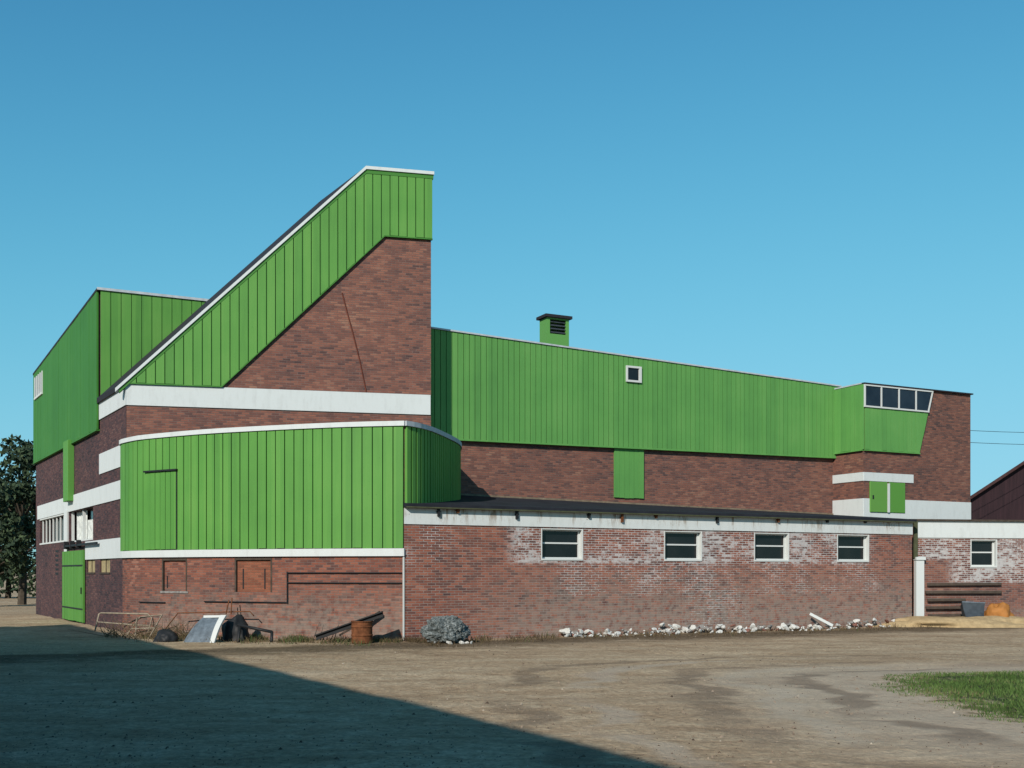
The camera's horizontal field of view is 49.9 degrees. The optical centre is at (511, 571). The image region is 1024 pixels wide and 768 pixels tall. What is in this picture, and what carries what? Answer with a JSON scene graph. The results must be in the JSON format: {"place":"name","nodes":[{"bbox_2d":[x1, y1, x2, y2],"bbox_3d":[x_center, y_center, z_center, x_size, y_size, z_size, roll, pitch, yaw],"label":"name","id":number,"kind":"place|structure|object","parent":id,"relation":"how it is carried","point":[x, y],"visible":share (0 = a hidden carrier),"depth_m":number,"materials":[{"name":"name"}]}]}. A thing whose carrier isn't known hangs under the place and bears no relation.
{"place":"outdoors","nodes":[
{"label":"outdoors","id":0,"kind":"place"},
{"bbox_2d":[0,573,1023,767],"bbox_3d":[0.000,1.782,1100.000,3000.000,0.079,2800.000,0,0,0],"label":"ground","id":1,"kind":"structure","parent":0,"point":[26,627],"depth_m":15.10,"materials":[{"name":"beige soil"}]},
{"bbox_2d":[0,434,35,604],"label":"broadleaf tree","id":2,"kind":"object","parent":1,"relation":"on","point":[24,491],"visible":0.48,"depth_m":58.96,"materials":[{"name":"green plant"}]},
{"bbox_2d":[0,476,35,580],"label":"broadleaf tree","id":3,"kind":"object","parent":1,"relation":"on","point":[12,562],"visible":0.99,"depth_m":55.33,"materials":[{"name":"green plant"}]},
{"bbox_2d":[0,557,35,597],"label":"hedge","id":4,"kind":"object","parent":1,"relation":"on","point":[12,581],"visible":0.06,"depth_m":73.77,"materials":[{"name":"green plant"}]},
{"bbox_2d":[0,477,35,597],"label":"broadleaf tree","id":5,"kind":"object","parent":1,"relation":"on","point":[31,541],"visible":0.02,"depth_m":74.82,"materials":[{"name":"green plant"}]},
{"bbox_2d":[94,612,152,634],"bbox_3d":[-10.991,1.489,31.144,2.004,0.665,0.409,0,0,22],"label":"pipe frame","id":6,"kind":"object","parent":1,"relation":"on","point":[97,622],"visible":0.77,"depth_m":31.22,"materials":[{"name":"grey metal"}]},
{"bbox_2d":[68,616,193,637],"bbox_3d":[-10.026,1.480,29.640,3.922,0.559,2.017,0,0,0],"label":"brushwood","id":7,"kind":"object","parent":1,"relation":"on","point":[177,630],"visible":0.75,"depth_m":29.64,"materials":[{"name":"brown wood"}]},
{"bbox_2d":[124,614,162,638],"bbox_3d":[-9.958,1.494,29.709,0.898,0.678,0.827,0,0,17],"label":"pipe frame","id":8,"kind":"object","parent":1,"relation":"on","point":[153,628],"visible":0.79,"depth_m":29.77,"materials":[{"name":"grey metal"}]},
{"bbox_2d":[153,629,177,641],"bbox_3d":[-8.909,1.625,28.287,0.626,0.330,0.623,0,0,-17],"label":"tyre scrap","id":9,"kind":"object","parent":1,"relation":"on","point":[165,635],"visible":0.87,"depth_m":28.11,"materials":[{"name":"rubber"}]},
{"bbox_2d":[184,615,226,642],"bbox_3d":[-7.803,1.457,28.096,0.971,0.716,0.639,0,0,24],"label":"metal panel","id":10,"kind":"object","parent":1,"relation":"on","point":[204,628],"visible":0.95,"depth_m":28.01,"materials":[{"name":"grey metal"}]},
{"bbox_2d":[167,598,253,626],"bbox_3d":[-8.063,1.155,29.429,2.683,0.939,0.400,0,0,15],"label":"pipe frame","id":11,"kind":"object","parent":1,"relation":"on","point":[226,612],"visible":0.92,"depth_m":29.29,"materials":[{"name":"brown metal"}]},
{"bbox_2d":[221,614,249,641],"bbox_3d":[-7.172,1.445,28.613,0.794,0.691,0.628,0,0,0],"label":"tarpaulin","id":12,"kind":"object","parent":1,"relation":"on","point":[229,627],"visible":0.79,"depth_m":28.39,"materials":[{"name":"plastic"}]},
{"bbox_2d":[237,624,272,642],"bbox_3d":[-6.574,1.576,27.967,1.124,0.502,0.426,0,0,18],"label":"trestle","id":13,"kind":"object","parent":1,"relation":"on","point":[254,628],"visible":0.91,"depth_m":28.07,"materials":[{"name":"metal"}]},
{"bbox_2d":[339,611,379,635],"bbox_3d":[-3.906,1.319,28.200,1.059,0.648,0.100,0,0,0],"label":"timber plank","id":14,"kind":"object","parent":1,"relation":"on","point":[344,632],"visible":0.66,"depth_m":28.15,"materials":[{"name":"brown wood"}]},
{"bbox_2d":[351,621,372,642],"bbox_3d":[-3.750,1.495,27.500,0.552,0.550,0.552,0,0,0],"label":"oil drum","id":15,"kind":"object","parent":1,"relation":"on","point":[362,630],"visible":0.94,"depth_m":27.27,"materials":[{"name":"orange metal"}]},
{"bbox_2d":[314,611,384,639],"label":"steel beam","id":16,"kind":"structure","parent":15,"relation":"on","point":[344,627],"depth_m":27.55,"materials":[{"name":"metal"}]},
{"bbox_2d":[420,615,470,642],"bbox_3d":[-1.667,1.427,27.610,1.205,0.705,0.928,0,0,22],"label":"scrap heap","id":17,"kind":"object","parent":1,"relation":"on","point":[453,628],"visible":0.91,"depth_m":27.32,"materials":[{"name":"grey metal"}]},
{"bbox_2d":[33,166,972,640],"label":"cowshed","id":18,"kind":"structure","parent":1,"relation":"on","point":[307,422],"depth_m":33.80,"materials":[{"name":"brick"}]},
{"bbox_2d":[34,371,42,399],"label":"upper window","id":19,"kind":"structure","parent":18,"relation":"in","point":[38,380],"depth_m":45.15,"materials":[{"name":"white wood"}]},
{"bbox_2d":[39,513,63,544],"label":"barred window","id":20,"kind":"structure","parent":18,"relation":"in","point":[55,523],"depth_m":43.63,"materials":[{"name":"white wood"}]},
{"bbox_2d":[62,550,84,622],"bbox_3d":[-15.629,0.491,39.111,0.100,2.482,3.923,0,0,-32],"label":"green door","id":21,"kind":"structure","parent":18,"relation":"in","point":[73,562],"depth_m":38.90,"materials":[{"name":"wood"}]},
{"bbox_2d":[72,509,92,541],"bbox_3d":[-14.819,-1.625,38.346,0.270,1.110,4.195,0,0,-32],"label":"curtained window","id":22,"kind":"structure","parent":18,"relation":"in","point":[85,517],"depth_m":38.56,"materials":[{"name":"white fabric"}]},
{"bbox_2d":[86,560,94,573],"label":"boarded window","id":23,"kind":"structure","parent":18,"relation":"in","point":[91,563],"depth_m":36.91,"materials":[{"name":"beige wood"}]},
{"bbox_2d":[99,559,109,573],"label":"boarded window","id":24,"kind":"structure","parent":18,"relation":"in","point":[105,562],"depth_m":34.89,"materials":[{"name":"beige wood"}]},
{"bbox_2d":[160,558,187,592],"bbox_3d":[-9.376,0.099,30.596,1.094,0.978,0.084,0,0,31],"label":"bricked up window","id":25,"kind":"structure","parent":18,"relation":"in","point":[174,570],"depth_m":30.63,"materials":[{"name":"brick"}]},
{"bbox_2d":[234,557,271,591],"bbox_3d":[-6.911,0.072,29.441,1.177,0.925,0.074,0,0,21],"label":"bricked up window","id":26,"kind":"structure","parent":18,"relation":"in","point":[252,574],"depth_m":29.47,"materials":[{"name":"brick"}]},
{"bbox_2d":[541,528,582,560],"bbox_3d":[1.349,-0.760,30.461,1.328,0.880,0.212,0,0,-27],"label":"window","id":27,"kind":"structure","parent":18,"relation":"in","point":[556,543],"depth_m":30.54,"materials":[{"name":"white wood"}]},
{"bbox_2d":[614,448,643,498],"bbox_3d":[4.142,-3.486,38.966,1.227,1.754,0.054,0,0,-27],"label":"hall door","id":28,"kind":"structure","parent":18,"relation":"in","point":[628,463],"depth_m":38.94,"materials":[{"name":"green metal"}]},
{"bbox_2d":[626,365,641,382],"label":"hall window","id":29,"kind":"structure","parent":18,"relation":"in","point":[633,374],"depth_m":38.90,"materials":[{"name":"white plastic"}]},
{"bbox_2d":[664,531,701,560],"bbox_3d":[4.973,-0.760,32.275,1.349,0.880,0.212,0,0,-27],"label":"window","id":30,"kind":"structure","parent":18,"relation":"in","point":[678,545],"depth_m":32.37,"materials":[{"name":"white wood"}]},
{"bbox_2d":[754,532,788,561],"bbox_3d":[7.910,-0.760,33.746,1.359,0.880,0.212,0,0,-27],"label":"window","id":31,"kind":"structure","parent":18,"relation":"in","point":[768,547],"depth_m":33.85,"materials":[{"name":"white wood"}]},
{"bbox_2d":[837,534,868,561],"bbox_3d":[10.863,-0.760,35.224,1.354,0.880,0.212,0,0,-27],"label":"window","id":32,"kind":"structure","parent":18,"relation":"in","point":[850,547],"depth_m":35.32,"materials":[{"name":"white wood"}]},
{"bbox_2d":[869,481,886,511],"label":"hatch door","id":33,"kind":"structure","parent":18,"relation":"in","point":[877,490],"depth_m":42.03,"materials":[{"name":"metal"}]},
{"bbox_2d":[889,482,904,512],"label":"hatch door","id":34,"kind":"structure","parent":18,"relation":"in","point":[897,490],"depth_m":42.50,"materials":[{"name":"green metal"}]},
{"bbox_2d":[864,384,932,412],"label":"strip window","id":35,"kind":"structure","parent":18,"relation":"in","point":[875,396],"depth_m":42.48,"materials":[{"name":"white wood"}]},
{"bbox_2d":[128,623,947,647],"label":"weeds","id":36,"kind":"object","parent":1,"relation":"on","point":[294,639],"visible":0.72,"depth_m":28.55,"materials":[{"name":"green plant"}]},
{"bbox_2d":[682,626,687,632],"bbox_3d":[5.012,1.681,31.945,0.095,0.200,0.399,11,11,-25],"label":"rubble stone","id":37,"kind":"object","parent":1,"relation":"on","point":[684,628],"visible":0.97,"depth_m":31.89,"materials":[{"name":"white stone"}]},
{"bbox_2d":[872,616,1023,627],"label":"sand heap","id":38,"kind":"object","parent":1,"relation":"on","point":[982,622],"visible":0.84,"depth_m":35.37,"materials":[{"name":"beige sand"}]},
{"bbox_2d":[925,583,1001,616],"bbox_3d":[15.186,0.928,36.956,2.801,1.143,0.101,0,0,-10],"label":"board stack","id":39,"kind":"object","parent":38,"relation":"on","point":[947,599],"visible":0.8,"depth_m":36.85,"materials":[{"name":"brown wood"}]},
{"bbox_2d":[960,601,984,616],"bbox_3d":[15.173,1.293,36.154,0.739,0.663,0.632,0,0,10],"label":"grey trough","id":40,"kind":"object","parent":38,"relation":"on","point":[970,609],"visible":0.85,"depth_m":36.10,"materials":[{"name":"metal"}]},
{"bbox_2d":[984,602,1014,616],"bbox_3d":[15.924,1.381,36.083,1.011,0.818,0.960,0,0,-35],"label":"orange cover","id":41,"kind":"object","parent":38,"relation":"on","point":[1002,609],"visible":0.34,"depth_m":35.86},
{"bbox_2d":[913,519,1023,616],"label":"annex shed","id":42,"kind":"structure","parent":1,"relation":"on","point":[965,551],"depth_m":37.09,"materials":[{"name":"brick"}]},
{"bbox_2d":[970,539,996,567],"bbox_3d":[15.938,-0.626,37.278,0.984,0.947,0.212,0,0,-10],"label":"window","id":43,"kind":"structure","parent":42,"relation":"in","point":[983,553],"depth_m":37.34,"materials":[{"name":"white wood"}]},
{"bbox_2d":[970,461,1023,519],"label":"neighbour house","id":44,"kind":"structure","parent":1,"relation":"on","point":[1001,497],"depth_m":58.20,"materials":[{"name":"tile"}]},
{"bbox_3d":[1.504,1.723,30.171,0.068,0.061,0.087,-11,24,-16],"label":"rubble stone","id":45,"kind":"object","parent":1,"relation":"on","visible":0},
{"bbox_3d":[1.476,1.719,30.133,0.063,0.044,0.081,-3,-18,-36],"label":"rubble stone","id":46,"kind":"object","parent":45,"relation":"on","visible":0},
{"bbox_2d":[559,629,569,633],"bbox_3d":[1.443,1.637,30.181,0.330,0.150,0.107,-3,-2,17],"label":"rubble stone","id":47,"kind":"object","parent":46,"relation":"on","point":[566,631],"visible":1,"depth_m":30.14,"materials":[{"name":"white stone"}]},
{"bbox_2d":[0,0,1023,572],"label":"sky","id":48,"kind":"structure","parent":0,"point":[823,191],"materials":[{"name":"blue"}]},
{"bbox_2d":[870,670,1023,726],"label":"grass","id":49,"kind":"structure","parent":0,"point":[1012,688],"depth_m":16.52,"materials":[{"name":"green plant"}]},
{"bbox_3d":[9.895,1.742,34.089,0.097,0.076,0.112,-9,16,19],"label":"rubble stone","id":50,"kind":"object","parent":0,"visible":0},
{"bbox_2d":[809,613,832,626],"bbox_3d":[9.585,1.480,34.086,0.740,0.447,0.050,0,0,3],"label":"white board","id":51,"kind":"object","parent":50,"relation":"on","point":[821,620],"visible":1,"depth_m":34.07,"materials":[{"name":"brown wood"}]}
]}

